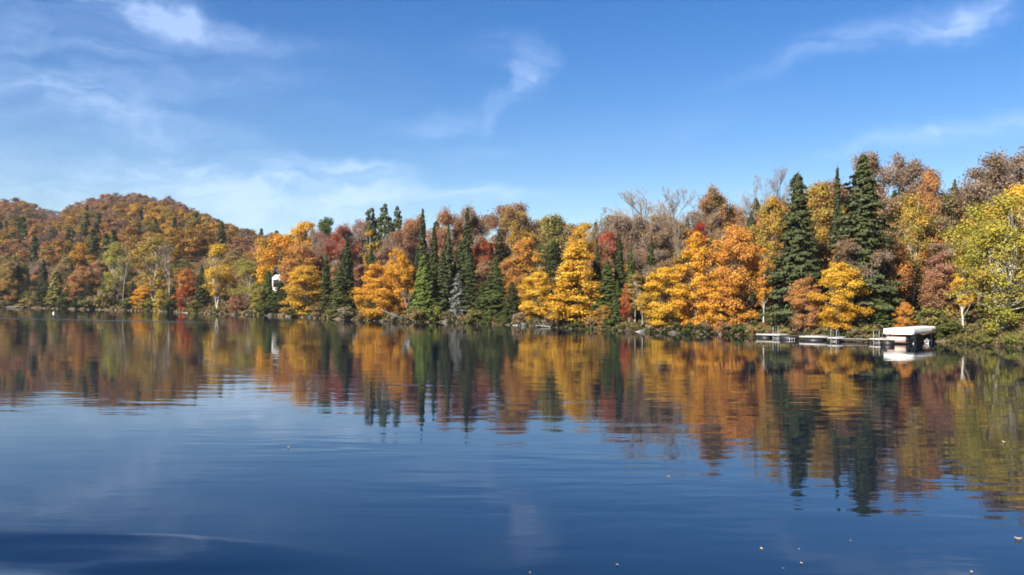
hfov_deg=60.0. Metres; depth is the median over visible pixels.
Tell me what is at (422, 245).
fir tree
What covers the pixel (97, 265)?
maple tree
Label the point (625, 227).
hardwood tree
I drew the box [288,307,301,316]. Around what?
shrub
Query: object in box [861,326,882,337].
shrub
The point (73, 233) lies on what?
hill spruce tree
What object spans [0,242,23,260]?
hill tree
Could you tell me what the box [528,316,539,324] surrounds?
shrub
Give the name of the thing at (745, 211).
bare tree
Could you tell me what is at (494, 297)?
spruce tree
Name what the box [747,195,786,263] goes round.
maple tree
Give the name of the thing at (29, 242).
hill tree
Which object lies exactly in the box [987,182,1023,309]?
birch tree
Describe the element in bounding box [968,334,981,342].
shrub
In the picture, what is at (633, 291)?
birch tree
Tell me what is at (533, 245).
hardwood tree
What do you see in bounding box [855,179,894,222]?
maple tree
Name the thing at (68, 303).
spruce tree
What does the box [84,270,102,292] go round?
maple tree
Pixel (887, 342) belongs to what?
float box
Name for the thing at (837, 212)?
fir tree
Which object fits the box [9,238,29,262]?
hill tree
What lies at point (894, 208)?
maple tree
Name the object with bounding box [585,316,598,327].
shrub
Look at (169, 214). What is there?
hill tree
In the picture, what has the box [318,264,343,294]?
maple tree
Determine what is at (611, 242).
maple tree
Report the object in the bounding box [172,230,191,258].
hill tree
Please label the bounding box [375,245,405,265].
hardwood tree
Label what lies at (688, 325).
shrub
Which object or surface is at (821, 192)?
maple tree
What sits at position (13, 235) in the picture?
hill spruce tree
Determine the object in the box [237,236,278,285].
maple tree
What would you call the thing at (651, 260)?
fir tree
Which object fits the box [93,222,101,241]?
hill spruce tree
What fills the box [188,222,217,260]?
hill tree
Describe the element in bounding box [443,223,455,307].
fir tree
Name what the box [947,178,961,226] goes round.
spruce tree
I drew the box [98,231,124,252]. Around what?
hill tree
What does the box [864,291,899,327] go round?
cedar tree
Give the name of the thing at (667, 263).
hardwood tree
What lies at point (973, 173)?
hardwood tree
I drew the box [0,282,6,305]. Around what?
spruce tree
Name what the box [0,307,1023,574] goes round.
water
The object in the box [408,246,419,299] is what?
fir tree
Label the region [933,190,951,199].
maple tree
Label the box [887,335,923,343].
pontoon boat
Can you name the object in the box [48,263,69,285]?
maple tree
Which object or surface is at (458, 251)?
spruce tree
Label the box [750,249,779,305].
maple tree
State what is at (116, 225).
hill tree
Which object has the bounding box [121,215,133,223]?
hill tree
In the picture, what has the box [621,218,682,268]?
hardwood tree
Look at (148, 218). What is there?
hill tree
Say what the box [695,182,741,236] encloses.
hardwood tree
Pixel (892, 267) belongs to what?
hardwood tree
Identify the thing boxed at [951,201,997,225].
maple tree
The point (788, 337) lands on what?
swim raft
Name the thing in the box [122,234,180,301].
birch tree
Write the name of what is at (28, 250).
hill tree
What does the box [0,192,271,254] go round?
hillside woods
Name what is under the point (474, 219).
hardwood tree
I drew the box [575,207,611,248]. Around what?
bare tree
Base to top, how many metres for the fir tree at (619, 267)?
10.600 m
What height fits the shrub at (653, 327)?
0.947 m
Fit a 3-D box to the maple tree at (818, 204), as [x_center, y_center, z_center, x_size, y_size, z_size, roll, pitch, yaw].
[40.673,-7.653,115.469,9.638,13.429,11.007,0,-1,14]
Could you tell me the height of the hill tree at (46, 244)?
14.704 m
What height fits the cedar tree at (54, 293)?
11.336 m
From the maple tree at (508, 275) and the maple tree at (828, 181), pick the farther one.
the maple tree at (508, 275)
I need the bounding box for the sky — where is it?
[0,0,1023,269]
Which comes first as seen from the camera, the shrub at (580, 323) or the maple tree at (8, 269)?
the shrub at (580, 323)
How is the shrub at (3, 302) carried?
on the ground at (196, 265)
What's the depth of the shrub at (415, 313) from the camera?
132.84 m
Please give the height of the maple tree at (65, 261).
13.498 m
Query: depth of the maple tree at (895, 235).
97.01 m
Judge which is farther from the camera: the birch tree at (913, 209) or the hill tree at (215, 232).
the hill tree at (215, 232)
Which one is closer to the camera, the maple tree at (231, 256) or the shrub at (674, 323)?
the shrub at (674, 323)
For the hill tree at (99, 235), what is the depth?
363.27 m
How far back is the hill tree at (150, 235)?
326.99 m
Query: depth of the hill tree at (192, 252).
329.24 m
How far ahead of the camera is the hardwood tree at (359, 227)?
175.98 m
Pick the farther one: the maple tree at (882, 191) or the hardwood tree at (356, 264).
the hardwood tree at (356, 264)
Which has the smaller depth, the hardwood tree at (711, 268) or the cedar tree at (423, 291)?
the hardwood tree at (711, 268)
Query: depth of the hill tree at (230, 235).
343.03 m
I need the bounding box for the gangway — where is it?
[841,338,869,341]
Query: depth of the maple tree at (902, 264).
87.02 m
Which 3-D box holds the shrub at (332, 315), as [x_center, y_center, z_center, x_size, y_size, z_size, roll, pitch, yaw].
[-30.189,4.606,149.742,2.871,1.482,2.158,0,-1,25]
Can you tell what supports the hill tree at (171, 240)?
on the ground at (196, 265)
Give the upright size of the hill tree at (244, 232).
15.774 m
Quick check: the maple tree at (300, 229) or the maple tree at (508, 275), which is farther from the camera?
the maple tree at (300, 229)
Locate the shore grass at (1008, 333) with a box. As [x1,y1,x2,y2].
[935,319,1023,345]
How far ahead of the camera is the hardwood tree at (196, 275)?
214.73 m
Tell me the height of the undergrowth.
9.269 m
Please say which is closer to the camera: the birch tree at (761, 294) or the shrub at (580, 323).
the birch tree at (761, 294)
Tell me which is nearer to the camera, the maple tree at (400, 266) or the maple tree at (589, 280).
the maple tree at (589, 280)
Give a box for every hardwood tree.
[0,259,20,274]
[28,257,54,275]
[184,269,198,285]
[198,257,222,271]
[302,227,326,300]
[319,222,361,271]
[321,255,353,277]
[334,239,363,274]
[343,218,378,294]
[374,228,410,267]
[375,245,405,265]
[400,214,432,287]
[425,205,463,260]
[431,212,487,258]
[460,203,496,255]
[476,200,529,258]
[498,204,541,257]
[514,236,541,271]
[582,239,613,277]
[592,212,647,282]
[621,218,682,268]
[622,229,674,280]
[640,221,672,261]
[644,257,682,301]
[685,208,711,237]
[690,211,735,259]
[690,256,717,287]
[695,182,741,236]
[822,177,907,231]
[834,233,895,318]
[848,146,901,223]
[874,232,897,274]
[888,150,943,198]
[922,241,981,285]
[934,145,1023,219]
[941,164,1010,206]
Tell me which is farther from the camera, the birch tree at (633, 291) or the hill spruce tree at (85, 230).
the hill spruce tree at (85, 230)
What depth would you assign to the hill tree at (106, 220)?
412.37 m
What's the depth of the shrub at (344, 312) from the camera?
146.21 m
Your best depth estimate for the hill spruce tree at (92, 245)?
340.76 m
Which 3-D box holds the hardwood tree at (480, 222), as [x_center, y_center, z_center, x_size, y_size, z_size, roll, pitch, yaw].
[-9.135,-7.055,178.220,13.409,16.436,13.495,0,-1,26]
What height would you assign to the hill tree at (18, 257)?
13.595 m
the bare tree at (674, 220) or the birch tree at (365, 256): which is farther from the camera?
the birch tree at (365, 256)
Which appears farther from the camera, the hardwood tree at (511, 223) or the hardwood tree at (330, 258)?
the hardwood tree at (330, 258)
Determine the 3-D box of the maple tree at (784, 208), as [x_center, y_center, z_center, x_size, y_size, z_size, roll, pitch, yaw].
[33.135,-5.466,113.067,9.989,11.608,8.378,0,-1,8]
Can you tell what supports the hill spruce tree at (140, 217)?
on the ground at (196, 265)
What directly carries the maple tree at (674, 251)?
on the ground at (196, 265)
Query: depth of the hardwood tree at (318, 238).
178.58 m
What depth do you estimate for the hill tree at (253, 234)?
377.77 m
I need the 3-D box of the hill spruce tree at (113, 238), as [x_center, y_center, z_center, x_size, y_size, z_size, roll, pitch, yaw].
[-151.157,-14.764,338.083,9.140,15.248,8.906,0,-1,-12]
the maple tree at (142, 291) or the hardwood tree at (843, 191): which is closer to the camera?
the hardwood tree at (843, 191)
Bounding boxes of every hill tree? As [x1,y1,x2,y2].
[0,226,19,238]
[0,233,15,243]
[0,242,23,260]
[0,254,29,276]
[1,240,20,254]
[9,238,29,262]
[12,248,40,267]
[16,250,39,264]
[18,235,42,248]
[21,236,45,251]
[28,229,38,241]
[36,239,74,274]
[37,241,58,265]
[38,245,57,276]
[40,226,61,247]
[50,232,65,247]
[62,240,76,270]
[64,242,96,271]
[71,234,83,260]
[74,229,83,241]
[77,231,103,252]
[83,236,102,253]
[93,222,111,237]
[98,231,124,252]
[100,221,123,235]
[101,215,115,228]
[107,210,119,219]
[112,218,127,234]
[116,226,141,266]
[117,234,143,261]
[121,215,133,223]
[122,223,143,243]
[122,225,144,239]
[129,220,142,233]
[135,232,173,262]
[141,215,152,230]
[142,223,169,249]
[153,213,169,228]
[158,210,181,224]
[160,215,183,233]
[160,227,183,262]
[166,223,183,247]
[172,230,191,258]
[177,226,211,261]
[178,218,188,236]
[180,217,207,238]
[181,219,203,257]
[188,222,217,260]
[205,220,213,257]
[207,228,226,258]
[208,222,228,244]
[212,229,245,260]
[225,224,239,241]
[225,237,255,263]
[238,228,255,248]
[245,234,255,248]
[247,228,257,246]
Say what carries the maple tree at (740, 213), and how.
on the ground at (196, 265)
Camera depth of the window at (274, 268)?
186.05 m
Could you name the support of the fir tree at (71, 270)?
on the ground at (196, 265)
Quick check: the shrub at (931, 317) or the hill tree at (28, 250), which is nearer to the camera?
the shrub at (931, 317)
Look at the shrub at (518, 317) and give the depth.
118.24 m
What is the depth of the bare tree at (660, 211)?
122.94 m
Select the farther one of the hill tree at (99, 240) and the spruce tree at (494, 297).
the hill tree at (99, 240)
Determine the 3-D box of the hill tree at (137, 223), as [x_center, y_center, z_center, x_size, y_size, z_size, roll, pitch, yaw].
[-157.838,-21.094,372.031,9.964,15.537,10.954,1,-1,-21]
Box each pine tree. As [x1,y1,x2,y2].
[359,208,379,255]
[372,203,393,251]
[388,206,404,249]
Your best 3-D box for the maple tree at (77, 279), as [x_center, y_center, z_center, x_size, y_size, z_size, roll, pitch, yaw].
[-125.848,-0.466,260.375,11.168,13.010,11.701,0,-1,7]
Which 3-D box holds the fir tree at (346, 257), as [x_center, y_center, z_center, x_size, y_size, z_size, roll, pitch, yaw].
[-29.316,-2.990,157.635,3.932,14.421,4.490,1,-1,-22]
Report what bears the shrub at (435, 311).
on the ground at (196, 265)
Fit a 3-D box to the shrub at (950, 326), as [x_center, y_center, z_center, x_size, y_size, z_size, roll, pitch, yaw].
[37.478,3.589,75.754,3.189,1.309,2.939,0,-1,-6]
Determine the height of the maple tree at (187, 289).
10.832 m
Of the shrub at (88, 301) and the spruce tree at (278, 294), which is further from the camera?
the shrub at (88, 301)
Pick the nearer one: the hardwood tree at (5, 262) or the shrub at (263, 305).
the shrub at (263, 305)
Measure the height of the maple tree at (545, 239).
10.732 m
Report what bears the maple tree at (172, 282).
on the ground at (196, 265)
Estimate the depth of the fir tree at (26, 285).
287.03 m
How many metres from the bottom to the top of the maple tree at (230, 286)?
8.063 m
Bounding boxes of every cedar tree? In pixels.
[43,270,62,306]
[97,274,116,304]
[259,270,275,308]
[408,255,440,314]
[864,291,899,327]
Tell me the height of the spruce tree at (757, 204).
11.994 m
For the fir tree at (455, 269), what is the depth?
143.32 m
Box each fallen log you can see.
[380,309,405,319]
[534,321,550,326]
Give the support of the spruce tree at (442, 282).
on the ground at (196, 265)
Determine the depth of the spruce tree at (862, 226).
85.61 m
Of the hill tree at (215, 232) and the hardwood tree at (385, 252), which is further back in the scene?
the hill tree at (215, 232)
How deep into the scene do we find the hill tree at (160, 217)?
414.53 m
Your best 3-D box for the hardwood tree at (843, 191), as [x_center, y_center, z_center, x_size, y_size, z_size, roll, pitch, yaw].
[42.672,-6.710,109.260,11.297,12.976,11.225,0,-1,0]
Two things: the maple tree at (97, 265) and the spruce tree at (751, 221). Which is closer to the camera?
the spruce tree at (751, 221)
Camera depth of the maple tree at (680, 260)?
102.94 m
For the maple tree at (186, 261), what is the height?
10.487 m
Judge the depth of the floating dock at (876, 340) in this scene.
73.79 m
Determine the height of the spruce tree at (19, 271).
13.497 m
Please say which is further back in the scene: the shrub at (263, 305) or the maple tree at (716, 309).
the shrub at (263, 305)
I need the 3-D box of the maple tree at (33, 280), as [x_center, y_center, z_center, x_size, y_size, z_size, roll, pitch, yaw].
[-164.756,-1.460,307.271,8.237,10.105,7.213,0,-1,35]
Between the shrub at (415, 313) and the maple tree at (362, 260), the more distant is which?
the maple tree at (362, 260)
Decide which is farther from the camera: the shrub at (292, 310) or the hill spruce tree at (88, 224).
the hill spruce tree at (88, 224)
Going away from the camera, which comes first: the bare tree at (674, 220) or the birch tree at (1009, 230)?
the birch tree at (1009, 230)
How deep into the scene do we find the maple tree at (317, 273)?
181.13 m
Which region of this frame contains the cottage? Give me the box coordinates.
[271,267,287,300]
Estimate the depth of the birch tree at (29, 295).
282.17 m
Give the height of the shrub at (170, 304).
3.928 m
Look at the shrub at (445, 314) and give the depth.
132.26 m
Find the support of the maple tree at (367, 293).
on the ground at (196, 265)
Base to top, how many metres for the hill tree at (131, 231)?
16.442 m
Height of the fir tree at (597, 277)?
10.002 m
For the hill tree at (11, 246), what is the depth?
364.39 m
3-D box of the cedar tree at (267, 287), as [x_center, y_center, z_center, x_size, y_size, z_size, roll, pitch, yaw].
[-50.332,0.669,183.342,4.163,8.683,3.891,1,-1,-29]
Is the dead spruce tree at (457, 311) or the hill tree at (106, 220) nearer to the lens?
the dead spruce tree at (457, 311)
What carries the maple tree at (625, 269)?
on the ground at (196, 265)
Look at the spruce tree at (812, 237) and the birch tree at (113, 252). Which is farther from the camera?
the birch tree at (113, 252)
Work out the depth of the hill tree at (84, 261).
329.59 m
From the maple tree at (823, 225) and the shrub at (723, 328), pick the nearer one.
the shrub at (723, 328)
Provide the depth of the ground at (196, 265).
198.90 m
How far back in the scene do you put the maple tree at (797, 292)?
84.66 m
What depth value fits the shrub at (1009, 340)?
68.22 m
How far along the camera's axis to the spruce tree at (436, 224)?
187.32 m
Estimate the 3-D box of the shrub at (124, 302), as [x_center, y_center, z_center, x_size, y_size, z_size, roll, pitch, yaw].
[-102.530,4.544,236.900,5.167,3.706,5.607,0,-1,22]
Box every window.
[273,267,278,273]
[273,280,278,286]
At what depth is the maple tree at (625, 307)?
101.89 m
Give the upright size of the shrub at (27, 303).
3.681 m
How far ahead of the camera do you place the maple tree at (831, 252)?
92.08 m
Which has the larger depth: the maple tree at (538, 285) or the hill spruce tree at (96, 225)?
the hill spruce tree at (96, 225)
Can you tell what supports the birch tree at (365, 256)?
on the ground at (196, 265)
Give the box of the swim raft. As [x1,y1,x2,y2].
[780,335,797,339]
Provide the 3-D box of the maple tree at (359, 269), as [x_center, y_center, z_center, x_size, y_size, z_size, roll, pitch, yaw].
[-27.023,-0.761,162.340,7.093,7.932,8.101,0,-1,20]
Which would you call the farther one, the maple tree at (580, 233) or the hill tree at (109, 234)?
the hill tree at (109, 234)
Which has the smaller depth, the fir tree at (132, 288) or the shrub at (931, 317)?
the shrub at (931, 317)
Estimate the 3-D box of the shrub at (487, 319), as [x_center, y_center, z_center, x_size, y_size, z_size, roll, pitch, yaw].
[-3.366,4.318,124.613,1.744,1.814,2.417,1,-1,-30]
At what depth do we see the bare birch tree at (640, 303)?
98.74 m
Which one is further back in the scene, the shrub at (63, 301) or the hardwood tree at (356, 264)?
the shrub at (63, 301)
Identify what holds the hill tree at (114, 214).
on the ground at (196, 265)
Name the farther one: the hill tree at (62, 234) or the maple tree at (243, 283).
the hill tree at (62, 234)
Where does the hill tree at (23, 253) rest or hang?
on the ground at (196, 265)
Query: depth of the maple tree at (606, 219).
134.48 m
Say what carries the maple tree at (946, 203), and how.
on the ground at (196, 265)
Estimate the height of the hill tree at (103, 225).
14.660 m
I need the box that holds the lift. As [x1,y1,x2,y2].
[884,326,937,343]
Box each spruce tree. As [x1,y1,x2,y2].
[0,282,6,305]
[1,264,24,302]
[10,232,15,239]
[19,224,28,241]
[27,244,38,284]
[28,235,40,258]
[37,284,49,305]
[55,228,77,268]
[57,292,70,306]
[69,291,82,307]
[71,231,76,247]
[76,282,96,306]
[80,221,89,241]
[83,213,90,227]
[85,229,100,269]
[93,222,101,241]
[94,213,103,230]
[94,233,110,271]
[108,229,119,266]
[137,208,142,224]
[161,287,177,307]
[171,217,177,256]
[212,221,228,265]
[265,281,292,311]
[321,264,351,314]
[428,250,455,314]
[429,220,439,253]
[446,273,465,316]
[451,240,464,279]
[451,253,483,313]
[478,257,508,315]
[493,232,512,281]
[497,226,509,282]
[501,282,521,319]
[548,240,559,286]
[585,260,622,321]
[732,260,750,305]
[741,214,755,243]
[746,226,756,294]
[747,198,760,222]
[758,173,829,326]
[809,233,819,248]
[826,153,904,319]
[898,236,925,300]
[916,227,927,296]
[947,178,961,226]
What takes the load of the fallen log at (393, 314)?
on the ground at (196, 265)
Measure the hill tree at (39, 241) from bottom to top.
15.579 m
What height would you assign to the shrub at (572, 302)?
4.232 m
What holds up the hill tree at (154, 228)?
on the ground at (196, 265)
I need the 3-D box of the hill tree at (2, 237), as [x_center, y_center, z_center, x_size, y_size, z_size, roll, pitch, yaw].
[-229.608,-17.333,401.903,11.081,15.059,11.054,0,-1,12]
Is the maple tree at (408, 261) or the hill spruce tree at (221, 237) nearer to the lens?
the maple tree at (408, 261)
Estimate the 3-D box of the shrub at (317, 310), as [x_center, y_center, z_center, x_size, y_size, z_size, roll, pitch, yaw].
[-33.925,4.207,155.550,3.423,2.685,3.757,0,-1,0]
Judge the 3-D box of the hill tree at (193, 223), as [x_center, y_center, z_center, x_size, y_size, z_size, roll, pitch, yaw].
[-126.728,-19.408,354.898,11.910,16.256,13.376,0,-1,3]
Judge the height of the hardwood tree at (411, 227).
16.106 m
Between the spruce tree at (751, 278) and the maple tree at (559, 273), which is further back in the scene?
the maple tree at (559, 273)
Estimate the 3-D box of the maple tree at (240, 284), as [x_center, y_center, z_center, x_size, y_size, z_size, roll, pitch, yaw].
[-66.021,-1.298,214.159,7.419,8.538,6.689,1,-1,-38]
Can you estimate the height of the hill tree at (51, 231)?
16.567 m
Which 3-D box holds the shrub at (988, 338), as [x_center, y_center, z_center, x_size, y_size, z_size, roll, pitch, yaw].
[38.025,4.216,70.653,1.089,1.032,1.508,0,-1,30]
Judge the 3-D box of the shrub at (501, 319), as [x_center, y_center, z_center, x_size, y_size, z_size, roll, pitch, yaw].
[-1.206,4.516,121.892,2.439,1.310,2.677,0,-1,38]
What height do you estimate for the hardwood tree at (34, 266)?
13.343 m
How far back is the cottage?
186.04 m
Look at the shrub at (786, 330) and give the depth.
83.77 m
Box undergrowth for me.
[8,281,1023,348]
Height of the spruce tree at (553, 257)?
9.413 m
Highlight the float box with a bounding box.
[880,340,894,344]
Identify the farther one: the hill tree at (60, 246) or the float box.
the hill tree at (60, 246)
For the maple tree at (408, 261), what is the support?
on the ground at (196, 265)
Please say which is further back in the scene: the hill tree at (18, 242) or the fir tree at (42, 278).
the hill tree at (18, 242)
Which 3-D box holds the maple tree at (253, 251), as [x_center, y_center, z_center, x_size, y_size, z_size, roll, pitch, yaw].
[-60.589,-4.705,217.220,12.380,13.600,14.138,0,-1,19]
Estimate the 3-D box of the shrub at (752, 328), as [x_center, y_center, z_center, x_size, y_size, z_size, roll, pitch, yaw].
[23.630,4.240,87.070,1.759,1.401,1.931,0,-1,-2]
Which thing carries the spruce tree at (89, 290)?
on the ground at (196, 265)
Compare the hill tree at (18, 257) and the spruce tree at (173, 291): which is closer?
the spruce tree at (173, 291)
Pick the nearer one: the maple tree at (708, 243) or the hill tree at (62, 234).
the maple tree at (708, 243)
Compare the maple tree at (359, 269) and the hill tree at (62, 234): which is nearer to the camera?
the maple tree at (359, 269)
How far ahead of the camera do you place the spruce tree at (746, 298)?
97.36 m
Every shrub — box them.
[0,299,11,307]
[16,297,36,307]
[55,297,70,308]
[77,295,99,309]
[93,289,117,308]
[115,298,136,309]
[137,298,158,310]
[162,297,177,311]
[185,300,203,312]
[222,304,232,313]
[256,300,273,314]
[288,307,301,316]
[310,304,326,317]
[325,310,338,317]
[337,306,358,318]
[356,309,365,319]
[385,311,398,320]
[400,306,425,320]
[423,304,442,321]
[438,311,451,318]
[462,307,483,321]
[481,313,492,322]
[493,316,510,322]
[511,312,527,323]
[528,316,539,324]
[541,313,561,327]
[549,292,574,321]
[568,321,586,328]
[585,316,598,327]
[601,315,620,328]
[616,321,629,328]
[627,323,640,330]
[648,325,659,330]
[669,319,681,330]
[683,321,694,331]
[694,320,713,330]
[713,319,731,333]
[731,324,746,333]
[745,324,760,335]
[759,326,774,335]
[776,327,794,333]
[810,327,829,335]
[845,328,862,337]
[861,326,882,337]
[904,305,951,325]
[932,322,967,334]
[932,330,946,336]
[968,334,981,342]
[982,335,996,343]
[1001,335,1018,345]
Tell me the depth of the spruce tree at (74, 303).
257.12 m
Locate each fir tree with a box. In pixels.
[20,274,33,303]
[32,259,49,304]
[61,264,76,303]
[124,281,139,306]
[193,265,209,306]
[316,253,333,307]
[340,231,357,307]
[361,244,378,306]
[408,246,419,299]
[418,209,429,261]
[429,222,438,292]
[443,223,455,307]
[450,261,459,287]
[459,207,474,298]
[474,283,487,319]
[544,245,552,296]
[589,240,602,301]
[608,279,622,323]
[611,232,625,297]
[625,246,640,315]
[641,236,659,313]
[827,166,842,258]
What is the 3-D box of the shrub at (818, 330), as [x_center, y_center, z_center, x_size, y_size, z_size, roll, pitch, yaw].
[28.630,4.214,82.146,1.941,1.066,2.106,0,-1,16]
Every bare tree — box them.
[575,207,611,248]
[593,186,676,290]
[634,199,694,238]
[660,187,705,248]
[731,175,777,225]
[759,164,792,213]
[981,155,1023,215]
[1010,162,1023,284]
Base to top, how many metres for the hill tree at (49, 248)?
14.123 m
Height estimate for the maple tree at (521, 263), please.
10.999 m
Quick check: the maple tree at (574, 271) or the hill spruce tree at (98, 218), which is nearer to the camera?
the maple tree at (574, 271)
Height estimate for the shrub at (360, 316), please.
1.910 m
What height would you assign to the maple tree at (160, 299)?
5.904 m
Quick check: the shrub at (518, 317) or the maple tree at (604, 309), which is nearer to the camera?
the maple tree at (604, 309)
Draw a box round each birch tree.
[24,287,37,304]
[99,241,131,301]
[115,243,131,299]
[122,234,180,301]
[156,242,175,294]
[200,243,237,307]
[226,258,263,307]
[361,229,381,270]
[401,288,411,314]
[621,270,644,321]
[635,291,642,323]
[672,218,686,280]
[755,246,772,321]
[885,190,944,302]
[938,188,1023,334]
[946,249,984,327]
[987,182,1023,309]
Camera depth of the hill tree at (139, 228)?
354.65 m
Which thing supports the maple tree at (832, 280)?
on the ground at (196, 265)
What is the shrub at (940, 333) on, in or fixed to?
on the ground at (196, 265)
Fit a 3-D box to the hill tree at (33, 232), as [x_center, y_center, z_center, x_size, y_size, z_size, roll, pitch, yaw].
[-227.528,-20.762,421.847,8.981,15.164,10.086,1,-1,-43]
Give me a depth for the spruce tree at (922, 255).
94.61 m
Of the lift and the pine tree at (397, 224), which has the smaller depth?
the lift
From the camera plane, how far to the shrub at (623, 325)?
99.98 m
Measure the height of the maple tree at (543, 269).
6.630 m
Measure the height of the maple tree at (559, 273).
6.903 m
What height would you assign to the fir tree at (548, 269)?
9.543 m
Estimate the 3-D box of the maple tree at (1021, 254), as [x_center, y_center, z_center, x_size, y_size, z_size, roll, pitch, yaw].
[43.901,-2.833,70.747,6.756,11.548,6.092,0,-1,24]
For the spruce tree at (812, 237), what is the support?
on the ground at (196, 265)
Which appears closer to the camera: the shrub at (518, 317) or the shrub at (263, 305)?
the shrub at (518, 317)
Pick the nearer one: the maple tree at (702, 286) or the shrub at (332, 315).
the maple tree at (702, 286)
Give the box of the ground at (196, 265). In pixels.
[5,247,1021,346]
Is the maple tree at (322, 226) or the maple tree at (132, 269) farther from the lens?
the maple tree at (132, 269)
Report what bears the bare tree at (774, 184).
on the ground at (196, 265)
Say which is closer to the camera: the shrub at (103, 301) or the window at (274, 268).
the window at (274, 268)
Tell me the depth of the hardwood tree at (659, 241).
111.06 m
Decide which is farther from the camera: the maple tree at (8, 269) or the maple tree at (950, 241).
the maple tree at (8, 269)
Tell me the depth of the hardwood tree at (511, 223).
151.85 m
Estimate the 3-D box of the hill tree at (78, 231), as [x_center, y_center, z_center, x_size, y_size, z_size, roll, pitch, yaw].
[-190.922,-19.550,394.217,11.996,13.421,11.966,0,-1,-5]
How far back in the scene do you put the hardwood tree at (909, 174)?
109.79 m
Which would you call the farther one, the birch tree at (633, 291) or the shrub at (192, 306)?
the shrub at (192, 306)
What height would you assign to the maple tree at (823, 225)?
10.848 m
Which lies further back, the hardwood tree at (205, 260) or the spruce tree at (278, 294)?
the hardwood tree at (205, 260)
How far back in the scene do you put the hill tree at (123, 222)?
387.08 m
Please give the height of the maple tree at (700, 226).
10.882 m
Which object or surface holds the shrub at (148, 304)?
on the ground at (196, 265)
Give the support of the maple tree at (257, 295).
on the ground at (196, 265)
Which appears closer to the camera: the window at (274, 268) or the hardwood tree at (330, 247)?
the hardwood tree at (330, 247)
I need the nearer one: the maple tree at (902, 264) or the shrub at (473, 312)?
the maple tree at (902, 264)
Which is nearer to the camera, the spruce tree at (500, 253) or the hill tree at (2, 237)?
the spruce tree at (500, 253)
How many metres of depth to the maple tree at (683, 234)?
121.19 m
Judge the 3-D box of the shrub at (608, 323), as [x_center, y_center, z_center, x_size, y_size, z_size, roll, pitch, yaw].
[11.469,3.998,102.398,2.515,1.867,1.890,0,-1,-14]
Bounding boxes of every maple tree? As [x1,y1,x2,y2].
[0,255,8,277]
[0,261,22,305]
[29,270,40,291]
[48,256,80,276]
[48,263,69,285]
[59,265,101,301]
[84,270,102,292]
[89,258,109,277]
[113,267,138,296]
[118,260,142,281]
[127,276,153,300]
[128,285,154,308]
[149,255,168,287]
[152,289,166,310]
[161,279,179,297]
[163,268,186,295]
[169,257,196,284]
[169,268,196,310]
[197,265,211,296]
[213,273,238,303]
[219,250,248,285]
[225,294,246,313]
[233,267,245,294]
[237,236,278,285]
[241,277,262,302]
[243,246,281,266]
[250,230,301,294]
[250,288,264,312]
[277,242,320,299]
[277,264,330,315]
[282,217,316,264]
[303,257,332,292]
[315,217,333,255]
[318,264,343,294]
[347,263,408,320]
[351,231,382,276]
[352,264,380,293]
[365,245,382,276]
[380,246,415,314]
[399,247,414,285]
[452,239,480,280]
[472,238,496,286]
[474,259,506,302]
[498,257,519,300]
[504,236,539,298]
[516,270,556,319]
[528,212,569,271]
[530,214,567,274]
[530,266,559,302]
[533,243,604,322]
[539,232,558,281]
[543,223,588,265]
[552,260,570,292]
[565,221,596,303]
[578,269,602,303]
[592,212,640,280]
[593,305,611,327]
[594,229,628,276]
[600,263,639,297]
[619,284,635,320]
[623,219,646,285]
[634,266,691,326]
[639,212,684,271]
[659,248,688,292]
[661,253,695,305]
[664,230,717,328]
[668,221,689,255]
[674,235,735,285]
[686,220,713,276]
[697,222,778,324]
[697,279,754,329]
[714,244,749,286]
[732,207,746,240]
[737,196,787,240]
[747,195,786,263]
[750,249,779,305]
[752,201,790,249]
[760,225,785,254]
[781,275,824,331]
[783,175,845,244]
[804,261,874,330]
[808,236,839,302]
[809,179,827,230]
[810,204,853,237]
[810,243,843,304]
[813,177,846,231]
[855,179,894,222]
[874,196,913,239]
[879,221,919,275]
[881,239,917,306]
[891,301,918,334]
[913,166,943,249]
[913,237,950,295]
[913,250,976,310]
[917,194,961,237]
[920,189,971,286]
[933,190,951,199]
[934,225,965,284]
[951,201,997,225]
[953,210,996,301]
[1016,219,1023,281]
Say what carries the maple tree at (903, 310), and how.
on the ground at (196, 265)
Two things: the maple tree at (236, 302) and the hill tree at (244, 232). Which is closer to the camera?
the maple tree at (236, 302)
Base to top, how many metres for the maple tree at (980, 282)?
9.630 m
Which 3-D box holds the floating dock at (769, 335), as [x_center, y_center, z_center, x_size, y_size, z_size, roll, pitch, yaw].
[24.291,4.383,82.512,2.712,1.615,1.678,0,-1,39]
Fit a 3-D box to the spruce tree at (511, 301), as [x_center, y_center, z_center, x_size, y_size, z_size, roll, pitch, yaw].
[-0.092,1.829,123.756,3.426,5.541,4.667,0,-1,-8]
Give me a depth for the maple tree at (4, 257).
345.72 m
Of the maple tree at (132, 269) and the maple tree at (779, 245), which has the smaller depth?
the maple tree at (779, 245)
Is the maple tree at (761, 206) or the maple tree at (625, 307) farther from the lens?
the maple tree at (761, 206)
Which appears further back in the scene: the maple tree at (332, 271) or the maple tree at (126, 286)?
the maple tree at (126, 286)
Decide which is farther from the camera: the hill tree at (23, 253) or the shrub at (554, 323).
the hill tree at (23, 253)
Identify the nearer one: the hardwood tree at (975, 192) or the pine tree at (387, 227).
the hardwood tree at (975, 192)
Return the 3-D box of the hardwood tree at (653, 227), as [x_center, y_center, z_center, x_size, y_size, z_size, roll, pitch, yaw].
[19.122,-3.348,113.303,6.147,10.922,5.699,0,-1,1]
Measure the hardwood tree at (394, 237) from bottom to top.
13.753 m
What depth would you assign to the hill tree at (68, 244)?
340.72 m
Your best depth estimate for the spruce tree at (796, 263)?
87.67 m
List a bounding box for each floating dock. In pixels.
[756,326,790,337]
[799,335,829,340]
[827,330,846,341]
[869,329,886,342]

